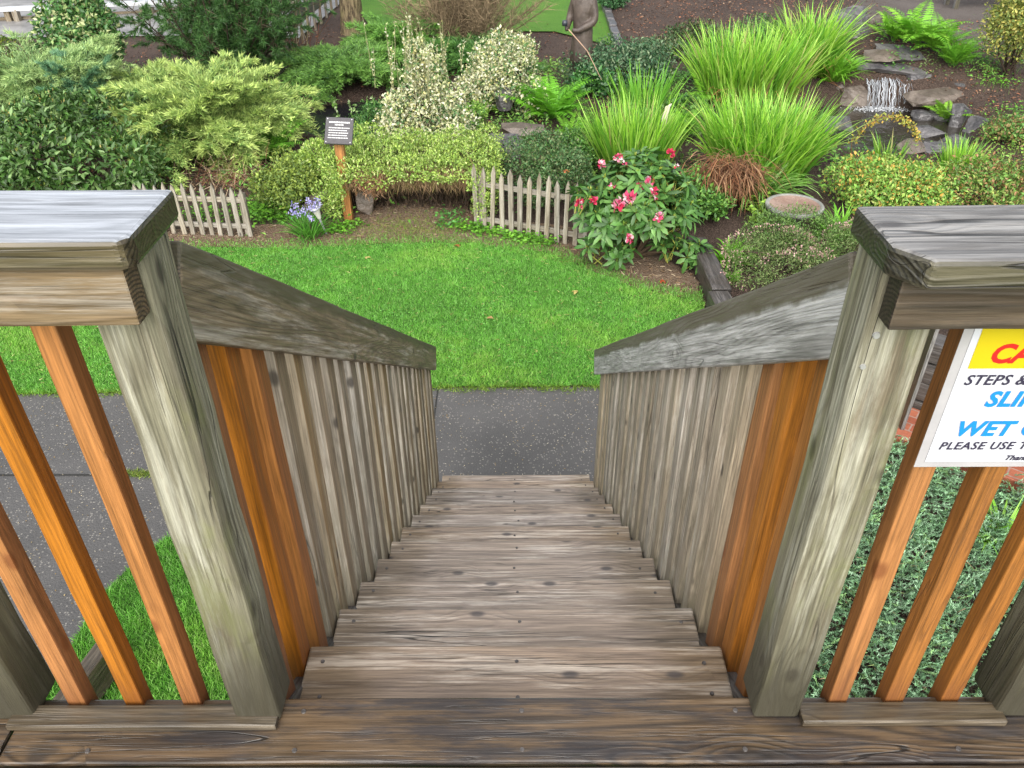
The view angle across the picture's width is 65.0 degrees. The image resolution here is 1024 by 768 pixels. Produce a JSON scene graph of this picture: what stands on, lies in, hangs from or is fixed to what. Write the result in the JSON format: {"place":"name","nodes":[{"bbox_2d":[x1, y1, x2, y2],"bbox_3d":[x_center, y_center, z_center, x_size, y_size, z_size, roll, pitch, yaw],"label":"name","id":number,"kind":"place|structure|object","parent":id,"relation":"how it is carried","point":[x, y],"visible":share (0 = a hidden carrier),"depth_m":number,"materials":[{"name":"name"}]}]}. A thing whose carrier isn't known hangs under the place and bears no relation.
{"place":"outdoors","nodes":[
{"label":"outdoors","id":0,"kind":"place"},
{"bbox_2d":[0,0,338,37],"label":"path","id":1,"kind":"structure","parent":0,"point":[24,25],"depth_m":17.93,"materials":[{"name":"grey concrete"}]},
{"bbox_2d":[0,387,598,670],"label":"path","id":2,"kind":"structure","parent":0,"point":[471,448],"depth_m":6.11,"materials":[{"name":"grey asphalt"}]},
{"bbox_2d":[289,475,747,698],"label":"staircase","id":3,"kind":"structure","parent":2,"relation":"on","point":[516,586],"depth_m":2.32,"materials":[{"name":"brown wood"}]},
{"bbox_2d":[170,241,438,698],"bbox_3d":[-0.509,0.297,3.378,0.078,3.358,3.196,0,35,0],"label":"stair railing","id":4,"kind":"object","parent":3,"relation":"attached to","point":[325,413],"visible":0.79,"depth_m":2.03,"materials":[{"name":"grey wood"}]},
{"bbox_2d":[593,252,856,696],"bbox_3d":[0.539,0.300,3.361,0.078,3.322,3.198,0,35,0],"label":"stair railing","id":5,"kind":"object","parent":3,"relation":"attached to","point":[706,418],"visible":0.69,"depth_m":2.03,"materials":[{"name":"grey wood"}]},
{"bbox_2d":[0,241,705,393],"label":"lawn","id":6,"kind":"structure","parent":0,"point":[475,307],"depth_m":7.82,"materials":[{"name":"green plant"}]},
{"bbox_2d":[300,100,445,137],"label":"dark pond water","id":7,"kind":"structure","parent":0,"point":[318,116],"depth_m":13.24,"materials":[{"name":"black liquid"}]},
{"bbox_2d":[361,0,612,44],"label":"lawn","id":8,"kind":"structure","parent":0,"point":[550,20],"depth_m":18.09,"materials":[{"name":"green plant"}]},
{"bbox_2d":[0,0,1023,696],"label":"ground","id":9,"kind":"structure","parent":0,"point":[714,230],"depth_m":12.98,"materials":[{"name":"brown soil"}]},
{"bbox_2d":[33,47,112,120],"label":"juniper shrub","id":10,"kind":"object","parent":9,"relation":"on","point":[46,66],"visible":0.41,"depth_m":11.89,"materials":[{"name":"green plant"}]},
{"bbox_2d":[0,24,147,131],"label":"juniper shrub","id":11,"kind":"object","parent":9,"relation":"on","point":[20,76],"visible":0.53,"depth_m":12.05,"materials":[{"name":"green plant"}]},
{"bbox_2d":[27,0,128,60],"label":"variegated holly","id":12,"kind":"object","parent":9,"relation":"on","point":[81,20],"visible":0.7,"depth_m":12.75,"materials":[{"name":"green plant"}]},
{"bbox_2d":[0,0,176,20],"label":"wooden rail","id":13,"kind":"object","parent":9,"relation":"on","point":[11,13],"visible":0.23,"depth_m":17.99,"materials":[{"name":"beige wood"}]},
{"bbox_2d":[0,83,188,190],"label":"laurel shrub","id":14,"kind":"object","parent":9,"relation":"on","point":[15,132],"visible":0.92,"depth_m":9.90,"materials":[{"name":"green plant"}]},
{"bbox_2d":[46,531,229,699],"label":"grass verge","id":15,"kind":"object","parent":9,"relation":"on","point":[149,638],"depth_m":4.73,"materials":[{"name":"green plant"}]},
{"bbox_2d":[53,643,113,699],"bbox_3d":[-2.288,1.639,4.300,0.097,0.223,0.620,7,36,10],"label":"timber stub","id":16,"kind":"object","parent":15,"relation":"on","point":[97,670],"visible":0.12,"depth_m":4.34,"materials":[{"name":"grey wood"}]},
{"bbox_2d":[103,57,210,113],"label":"juniper shrub","id":17,"kind":"object","parent":9,"relation":"on","point":[155,74],"visible":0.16,"depth_m":12.60,"materials":[{"name":"green plant"}]},
{"bbox_2d":[132,182,252,236],"bbox_3d":[-3.647,-2.018,9.224,1.325,0.643,0.122,3,35,5],"label":"picket fence","id":18,"kind":"object","parent":9,"relation":"on","point":[214,199],"visible":0.69,"depth_m":9.16,"materials":[{"name":"beige wood"}]},
{"bbox_2d":[98,49,323,194],"bbox_3d":[-4.140,-3.684,10.956,2.878,1.422,3.289,0,35,0],"label":"juniper shrub","id":19,"kind":"object","parent":9,"relation":"on","point":[225,107],"visible":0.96,"depth_m":10.66,"materials":[{"name":"green plant"}]},
{"bbox_2d":[103,0,338,82],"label":"pine bush","id":20,"kind":"object","parent":9,"relation":"on","point":[212,27],"visible":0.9,"depth_m":13.00,"materials":[{"name":"green plant"}]},
{"bbox_2d":[156,128,313,195],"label":"dead stems","id":21,"kind":"object","parent":9,"relation":"on","point":[243,177],"visible":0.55,"depth_m":10.46,"materials":[{"name":"brown plant"}]},
{"bbox_2d":[228,194,300,226],"bbox_3d":[-2.985,-2.190,9.761,1.078,0.296,0.935,0,35,0],"label":"weed patch","id":22,"kind":"object","parent":9,"relation":"on","point":[260,207],"visible":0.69,"depth_m":9.68,"materials":[{"name":"green plant"}]},
{"bbox_2d":[231,112,308,165],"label":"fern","id":23,"kind":"object","parent":9,"relation":"on","point":[276,142],"visible":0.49,"depth_m":10.97,"materials":[{"name":"green plant"}]},
{"bbox_2d":[248,143,328,217],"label":"olive shrub","id":24,"kind":"object","parent":9,"relation":"on","point":[275,185],"visible":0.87,"depth_m":9.40,"materials":[{"name":"green plant"}]},
{"bbox_2d":[15,380,599,478],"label":"lawn edge","id":25,"kind":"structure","parent":9,"relation":"on","point":[145,473],"depth_m":6.77,"materials":[{"name":"green plant"}]},
{"bbox_2d":[282,138,336,195],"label":"golden shrub","id":26,"kind":"object","parent":9,"relation":"on","point":[303,153],"visible":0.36,"depth_m":9.49,"materials":[{"name":"green plant"}]},
{"bbox_2d":[287,0,337,45],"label":"ramp rail","id":27,"kind":"object","parent":9,"relation":"on","point":[313,8],"visible":0.41,"depth_m":16.91,"materials":[{"name":"grey wood"}]},
{"bbox_2d":[324,117,353,220],"bbox_3d":[-1.926,-2.412,9.264,0.325,1.259,0.237,0,35,0],"label":"plaque sign","id":28,"kind":"object","parent":9,"relation":"on","point":[338,133],"visible":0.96,"depth_m":8.97,"materials":[{"name":"brown wood"}]},
{"bbox_2d":[273,36,430,107],"bbox_3d":[-2.866,-5.535,14.025,2.961,0.872,2.640,0,35,0],"label":"juniper shrub","id":29,"kind":"object","parent":9,"relation":"on","point":[334,66],"visible":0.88,"depth_m":13.62,"materials":[{"name":"green plant"}]},
{"bbox_2d":[339,0,364,35],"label":"tree","id":30,"kind":"object","parent":9,"relation":"on","point":[350,10],"visible":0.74,"depth_m":16.68,"materials":[{"name":"brown plant"}]},
{"bbox_2d":[356,189,373,214],"bbox_3d":[-1.783,-2.220,9.692,0.219,0.396,0.245,-10,36,-14],"label":"boulder","id":31,"kind":"object","parent":9,"relation":"on","point":[364,205],"visible":0.76,"depth_m":9.61,"materials":[{"name":"grey stone"}]},
{"bbox_2d":[345,98,398,127],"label":"shrub","id":32,"kind":"object","parent":9,"relation":"on","point":[369,117],"visible":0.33,"depth_m":12.66,"materials":[{"name":"green plant"}]},
{"bbox_2d":[338,11,460,70],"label":"juniper shrub","id":33,"kind":"object","parent":9,"relation":"on","point":[375,30],"visible":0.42,"depth_m":14.81,"materials":[{"name":"green plant"}]},
{"bbox_2d":[310,120,516,220],"bbox_3d":[-1.132,-2.490,9.765,2.382,1.135,1.617,0,35,0],"label":"golden hedge","id":34,"kind":"object","parent":9,"relation":"on","point":[405,167],"visible":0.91,"depth_m":9.38,"materials":[{"name":"green plant"}]},
{"bbox_2d":[362,12,485,153],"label":"euonymus spire","id":35,"kind":"structure","parent":9,"relation":"on","point":[410,113],"depth_m":10.84,"materials":[{"name":"beige plant"}]},
{"bbox_2d":[167,192,703,301],"bbox_3d":[-3.418,-1.943,9.531,11.017,0.132,2.622,3,35,5],"label":"earth border","id":36,"kind":"object","parent":9,"relation":"on","point":[654,261],"visible":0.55,"depth_m":9.28,"materials":[{"name":"brown soil"}]},
{"bbox_2d":[268,196,344,246],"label":"bluebell plant","id":37,"kind":"object","parent":36,"relation":"on","point":[303,229],"visible":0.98,"depth_m":9.20,"materials":[{"name":"green plant"}]},
{"bbox_2d":[317,211,369,234],"bbox_3d":[-1.970,-1.869,9.399,0.602,0.166,0.422,0,35,0],"label":"weed patch","id":38,"kind":"object","parent":36,"relation":"on","point":[346,222],"visible":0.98,"depth_m":9.40,"materials":[{"name":"green plant"}]},
{"bbox_2d":[170,229,703,301],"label":"lawn fringe grass","id":39,"kind":"structure","parent":36,"relation":"on","point":[686,295],"depth_m":9.06,"materials":[{"name":"green plant"}]},
{"bbox_2d":[437,216,562,251],"bbox_3d":[-0.127,-1.774,9.253,1.476,0.162,0.531,14,37,19],"label":"weed patch","id":40,"kind":"object","parent":36,"relation":"on","point":[474,225],"visible":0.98,"depth_m":9.23,"materials":[{"name":"green plant"}]},
{"bbox_2d":[372,0,559,44],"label":"twiggy bush","id":41,"kind":"object","parent":9,"relation":"on","point":[472,16],"visible":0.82,"depth_m":14.91,"materials":[{"name":"brown plant"}]},
{"bbox_2d":[445,100,488,134],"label":"shrub","id":42,"kind":"object","parent":9,"relation":"on","point":[480,111],"visible":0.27,"depth_m":11.66,"materials":[{"name":"green plant"}]},
{"bbox_2d":[400,26,554,79],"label":"juniper shrub","id":43,"kind":"object","parent":9,"relation":"on","point":[452,61],"visible":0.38,"depth_m":14.53,"materials":[{"name":"green plant"}]},
{"bbox_2d":[453,24,548,121],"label":"euonymus bush","id":44,"kind":"object","parent":9,"relation":"on","point":[483,83],"visible":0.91,"depth_m":12.32,"materials":[{"name":"beige plant"}]},
{"bbox_2d":[0,697,1023,767],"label":"wooden deck","id":45,"kind":"structure","parent":9,"relation":"on","point":[524,733],"depth_m":1.61,"materials":[{"name":"brown wood"}]},
{"bbox_2d":[0,190,289,730],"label":"deck railing","id":46,"kind":"object","parent":45,"relation":"on","point":[104,260],"visible":1,"depth_m":1.31,"materials":[{"name":"grey wood"}]},
{"bbox_2d":[743,205,1023,725],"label":"deck railing","id":47,"kind":"object","parent":45,"relation":"on","point":[918,273],"visible":0.98,"depth_m":1.34,"materials":[{"name":"grey wood"}]},
{"bbox_2d":[914,329,1023,466],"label":"caution sign","id":48,"kind":"object","parent":47,"relation":"attached to","point":[977,419],"visible":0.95,"depth_m":1.20,"materials":[{"name":"plastic"}]},
{"bbox_2d":[0,16,1023,234],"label":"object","id":49,"kind":"object","parent":9,"relation":"on","point":[687,73],"visible":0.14,"depth_m":12.24,"materials":[{"name":"green plant"}]},
{"bbox_2d":[501,122,543,135],"bbox_3d":[0.152,-3.572,11.304,0.618,0.144,0.403,-4,35,-4],"label":"boulder","id":50,"kind":"object","parent":9,"relation":"on","point":[514,127],"visible":0.68,"depth_m":11.21,"materials":[{"name":"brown stone"}]},
{"bbox_2d":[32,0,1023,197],"bbox_3d":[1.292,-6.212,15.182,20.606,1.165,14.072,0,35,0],"label":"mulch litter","id":51,"kind":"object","parent":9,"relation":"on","point":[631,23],"visible":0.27,"depth_m":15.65,"materials":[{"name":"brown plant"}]},
{"bbox_2d":[471,164,588,247],"bbox_3d":[0.268,-2.012,9.040,1.525,0.797,0.129,14,38,20],"label":"picket fence","id":52,"kind":"object","parent":9,"relation":"on","point":[529,191],"visible":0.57,"depth_m":9.03,"materials":[{"name":"beige wood"}]},
{"bbox_2d":[492,126,593,209],"bbox_3d":[0.366,-2.648,9.794,1.154,0.970,1.296,-21,40,-27],"label":"cotoneaster","id":53,"kind":"object","parent":9,"relation":"on","point":[535,171],"visible":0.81,"depth_m":9.60,"materials":[{"name":"green plant"}]},
{"bbox_2d":[496,71,592,119],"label":"fern","id":54,"kind":"object","parent":9,"relation":"on","point":[559,101],"visible":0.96,"depth_m":12.26,"materials":[{"name":"green plant"}]},
{"bbox_2d":[553,126,601,172],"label":"shrub","id":55,"kind":"object","parent":9,"relation":"on","point":[584,142],"visible":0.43,"depth_m":10.62,"materials":[{"name":"green plant"}]},
{"bbox_2d":[562,0,601,93],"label":"statue","id":56,"kind":"object","parent":9,"relation":"on","point":[582,15],"visible":0.73,"depth_m":12.97,"materials":[{"name":"brown"}]},
{"bbox_2d":[565,58,616,97],"bbox_3d":[1.328,-5.116,13.434,0.894,0.632,0.895,0,35,0],"label":"ivy patch","id":57,"kind":"object","parent":9,"relation":"on","point":[594,88],"visible":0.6,"depth_m":13.21,"materials":[{"name":"green plant"}]},
{"bbox_2d":[556,33,681,98],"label":"blue green shrub","id":58,"kind":"object","parent":9,"relation":"on","point":[623,55],"visible":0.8,"depth_m":13.23,"materials":[{"name":"green plant"}]},
{"bbox_2d":[563,146,713,274],"bbox_3d":[1.325,-1.851,8.457,1.619,1.263,1.395,0,35,0],"label":"rhododendron","id":59,"kind":"object","parent":9,"relation":"on","point":[613,202],"visible":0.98,"depth_m":8.15,"materials":[{"name":"green plant"}]},
{"bbox_2d":[573,81,712,176],"bbox_3d":[1.620,-3.241,10.399,1.907,1.178,1.757,0,35,0],"label":"crocosmia clump","id":60,"kind":"object","parent":9,"relation":"on","point":[635,131],"visible":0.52,"depth_m":10.20,"materials":[{"name":"green plant"}]},
{"bbox_2d":[600,55,693,118],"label":"crocosmia clump","id":61,"kind":"object","parent":9,"relation":"on","point":[633,86],"visible":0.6,"depth_m":11.98,"materials":[{"name":"green plant"}]},
{"bbox_2d":[632,32,694,61],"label":"shrub","id":62,"kind":"object","parent":9,"relation":"on","point":[674,43],"visible":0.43,"depth_m":14.67,"materials":[{"name":"green plant"}]},
{"bbox_2d":[627,92,711,128],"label":"shrub","id":63,"kind":"object","parent":9,"relation":"on","point":[685,97],"visible":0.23,"depth_m":11.89,"materials":[{"name":"green plant"}]},
{"bbox_2d":[657,17,727,48],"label":"dark shrub","id":64,"kind":"object","parent":9,"relation":"on","point":[687,28],"visible":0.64,"depth_m":15.44,"materials":[{"name":"green plant"}]},
{"bbox_2d":[665,163,736,221],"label":"shrub","id":65,"kind":"object","parent":9,"relation":"on","point":[711,201],"visible":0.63,"depth_m":9.18,"materials":[{"name":"green plant"}]},
{"bbox_2d":[687,237,731,306],"bbox_3d":[2.017,-0.759,7.738,0.242,0.223,2.653,0,35,0],"label":"timber edging","id":66,"kind":"object","parent":9,"relation":"on","point":[715,284],"visible":0.38,"depth_m":8.05,"materials":[{"name":"grey wood"}]},
{"bbox_2d":[705,235,759,269],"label":"lily clump","id":67,"kind":"object","parent":9,"relation":"on","point":[720,258],"visible":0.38,"depth_m":8.49,"materials":[{"name":"green plant"}]},
{"bbox_2d":[678,139,791,216],"bbox_3d":[2.479,-2.340,9.386,1.516,0.963,1.229,0,35,0],"label":"dead thatch","id":68,"kind":"object","parent":9,"relation":"on","point":[735,175],"visible":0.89,"depth_m":9.26,"materials":[{"name":"brown plant"}]},
{"bbox_2d":[667,15,836,111],"bbox_3d":[3.725,-4.911,12.772,2.747,1.603,2.454,0,35,0],"label":"crocosmia clump","id":69,"kind":"object","parent":9,"relation":"on","point":[747,60],"visible":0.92,"depth_m":12.43,"materials":[{"name":"green plant"}]},
{"bbox_2d":[718,12,797,49],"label":"shrub","id":70,"kind":"object","parent":9,"relation":"on","point":[763,25],"visible":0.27,"depth_m":14.16,"materials":[{"name":"green plant"}]},
{"bbox_2d":[694,142,827,216],"bbox_3d":[2.928,-2.488,9.848,1.925,0.906,1.722,0,35,0],"label":"daylily","id":71,"kind":"object","parent":9,"relation":"on","point":[775,188],"visible":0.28,"depth_m":9.68,"materials":[{"name":"green plant"}]},
{"bbox_2d":[681,78,873,185],"bbox_3d":[3.205,-3.125,10.077,2.709,1.119,2.342,0,35,0],"label":"crocosmia clump","id":72,"kind":"object","parent":9,"relation":"on","point":[800,140],"visible":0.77,"depth_m":9.90,"materials":[{"name":"green plant"}]},
{"bbox_2d":[720,223,839,291],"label":"heather","id":73,"kind":"object","parent":9,"relation":"on","point":[793,268],"visible":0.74,"depth_m":8.11,"materials":[{"name":"green plant"}]},
{"bbox_2d":[765,193,824,235],"bbox_3d":[3.123,-1.853,8.973,0.632,0.331,0.632,0,35,0],"label":"birdbath","id":74,"kind":"object","parent":9,"relation":"on","point":[785,200],"visible":0.6,"depth_m":8.95,"materials":[{"name":"beige stone"}]},
{"bbox_2d":[741,201,855,264],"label":"heather","id":75,"kind":"object","parent":9,"relation":"on","point":[792,223],"visible":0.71,"depth_m":8.50,"materials":[{"name":"green plant"}]},
{"bbox_2d":[753,0,879,86],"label":"crocosmia clump","id":76,"kind":"object","parent":9,"relation":"on","point":[837,45],"visible":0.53,"depth_m":13.18,"materials":[{"name":"green plant"}]},
{"bbox_2d":[820,217,858,256],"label":"heather","id":77,"kind":"object","parent":9,"relation":"on","point":[854,249],"visible":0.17,"depth_m":8.34,"materials":[{"name":"green plant"}]},
{"bbox_2d":[812,49,874,91],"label":"crocosmia clump","id":78,"kind":"object","parent":9,"relation":"on","point":[843,69],"visible":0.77,"depth_m":13.20,"materials":[{"name":"green plant"}]},
{"bbox_2d":[826,5,869,39],"bbox_3d":[5.939,-6.326,14.221,0.953,0.614,0.551,-10,36,-13],"label":"boulder","id":79,"kind":"object","parent":9,"relation":"on","point":[860,8],"visible":0.33,"depth_m":14.07,"materials":[{"name":"stone"}]},
{"bbox_2d":[839,85,871,106],"bbox_3d":[5.729,-4.734,13.404,0.630,0.498,0.303,-7,8,-9],"label":"rock face","id":80,"kind":"object","parent":9,"relation":"on","point":[849,95],"visible":0.67,"depth_m":13.28},
{"bbox_2d":[840,77,912,111],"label":"waterfall","id":81,"kind":"structure","parent":9,"relation":"on","point":[881,107],"depth_m":13.16,"materials":[{"name":"white liquid"}]},
{"bbox_2d":[848,110,923,156],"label":"barberry branch","id":82,"kind":"object","parent":9,"relation":"on","point":[913,128],"visible":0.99,"depth_m":10.14,"materials":[{"name":"yellow plant"}]},
{"bbox_2d":[863,129,916,167],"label":"crocosmia clump","id":83,"kind":"object","parent":9,"relation":"on","point":[877,148],"visible":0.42,"depth_m":10.38,"materials":[{"name":"green plant"}]},
{"bbox_2d":[856,57,925,76],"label":"slate slab","id":84,"kind":"structure","parent":9,"relation":"on","point":[881,67],"depth_m":13.25,"materials":[{"name":"grey stone"}]},
{"bbox_2d":[863,49,900,61],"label":"slate slab","id":85,"kind":"structure","parent":84,"relation":"on","point":[878,55],"depth_m":13.33,"materials":[{"name":"brown stone"}]},
{"bbox_2d":[818,150,968,214],"bbox_3d":[4.452,-2.331,9.349,1.590,0.716,1.433,0,35,0],"label":"barberry","id":86,"kind":"object","parent":9,"relation":"on","point":[875,180],"visible":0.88,"depth_m":9.15,"materials":[{"name":"green plant"}]},
{"bbox_2d":[864,6,927,40],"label":"fern","id":87,"kind":"object","parent":9,"relation":"on","point":[895,33],"visible":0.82,"depth_m":13.52,"materials":[{"name":"green plant"}]},
{"bbox_2d":[875,43,926,61],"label":"slate slab","id":88,"kind":"structure","parent":9,"relation":"on","point":[905,50],"depth_m":13.49,"materials":[{"name":"grey stone"}]},
{"bbox_2d":[804,435,1023,697],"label":"juniper ground cover","id":89,"kind":"object","parent":9,"relation":"on","point":[955,607],"visible":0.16,"depth_m":4.91,"materials":[{"name":"green plant"}]},
{"bbox_2d":[877,0,973,43],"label":"fern","id":90,"kind":"object","parent":9,"relation":"on","point":[918,29],"visible":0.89,"depth_m":13.45,"materials":[{"name":"green plant"}]},
{"bbox_2d":[912,334,946,409],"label":"timber wall","id":91,"kind":"structure","parent":9,"relation":"on","point":[930,369],"depth_m":6.17,"materials":[{"name":"grey wood"}]},
{"bbox_2d":[903,87,963,106],"bbox_3d":[6.763,-4.595,12.882,0.936,0.160,0.437,-5,43,-7],"label":"boulder","id":92,"kind":"object","parent":9,"relation":"on","point":[926,97],"visible":0.89,"depth_m":12.78,"materials":[{"name":"brown stone"}]},
{"bbox_2d":[912,14,979,50],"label":"fern","id":93,"kind":"object","parent":9,"relation":"on","point":[934,42],"visible":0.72,"depth_m":13.33,"materials":[{"name":"green plant"}]},
{"bbox_2d":[932,37,985,66],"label":"fern","id":94,"kind":"object","parent":9,"relation":"on","point":[957,53],"visible":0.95,"depth_m":13.17,"materials":[{"name":"green plant"}]},
{"bbox_2d":[948,103,971,127],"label":"slate slab","id":95,"kind":"structure","parent":9,"relation":"on","point":[956,120],"depth_m":12.36,"materials":[{"name":"grey stone"}]},
{"bbox_2d":[930,133,996,180],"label":"crocosmia clump","id":96,"kind":"object","parent":9,"relation":"on","point":[946,155],"visible":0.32,"depth_m":10.10,"materials":[{"name":"green plant"}]},
{"bbox_2d":[928,148,1023,205],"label":"barberry","id":97,"kind":"object","parent":9,"relation":"on","point":[1008,184],"visible":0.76,"depth_m":9.26,"materials":[{"name":"green plant"}]},
{"bbox_2d":[943,497,1022,553],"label":"daylily","id":98,"kind":"object","parent":9,"relation":"on","point":[1015,512],"visible":0.29,"depth_m":5.27,"materials":[{"name":"green plant"}]},
{"bbox_2d":[973,0,1023,76],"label":"barberry","id":99,"kind":"object","parent":9,"relation":"on","point":[1010,19],"visible":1,"depth_m":12.91,"materials":[{"name":"yellow plant"}]},
{"bbox_2d":[978,112,1023,146],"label":"shrub","id":100,"kind":"object","parent":9,"relation":"on","point":[1017,127],"visible":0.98,"depth_m":11.17,"materials":[{"name":"green plant"}]},
{"bbox_2d":[795,106,972,153],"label":"pool water","id":101,"kind":"structure","parent":0,"point":[886,128],"depth_m":12.36,"materials":[{"name":"grey liquid"}]},
{"bbox_2d":[856,0,1017,49],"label":"mulch path","id":102,"kind":"structure","parent":0,"point":[971,11],"depth_m":17.81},
{"bbox_2d":[894,408,1023,494],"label":"brick path","id":103,"kind":"structure","parent":0,"point":[1011,477],"depth_m":5.88,"materials":[{"name":"red brick"}]},
{"bbox_2d":[898,329,939,429],"bbox_3d":[2.977,-0.087,5.871,0.034,1.100,0.073,0,35,0],"label":"grey plank","id":104,"kind":"object","parent":103,"relation":"on","point":[923,361],"visible":0.59,"depth_m":5.87,"materials":[{"name":"grey wood"}]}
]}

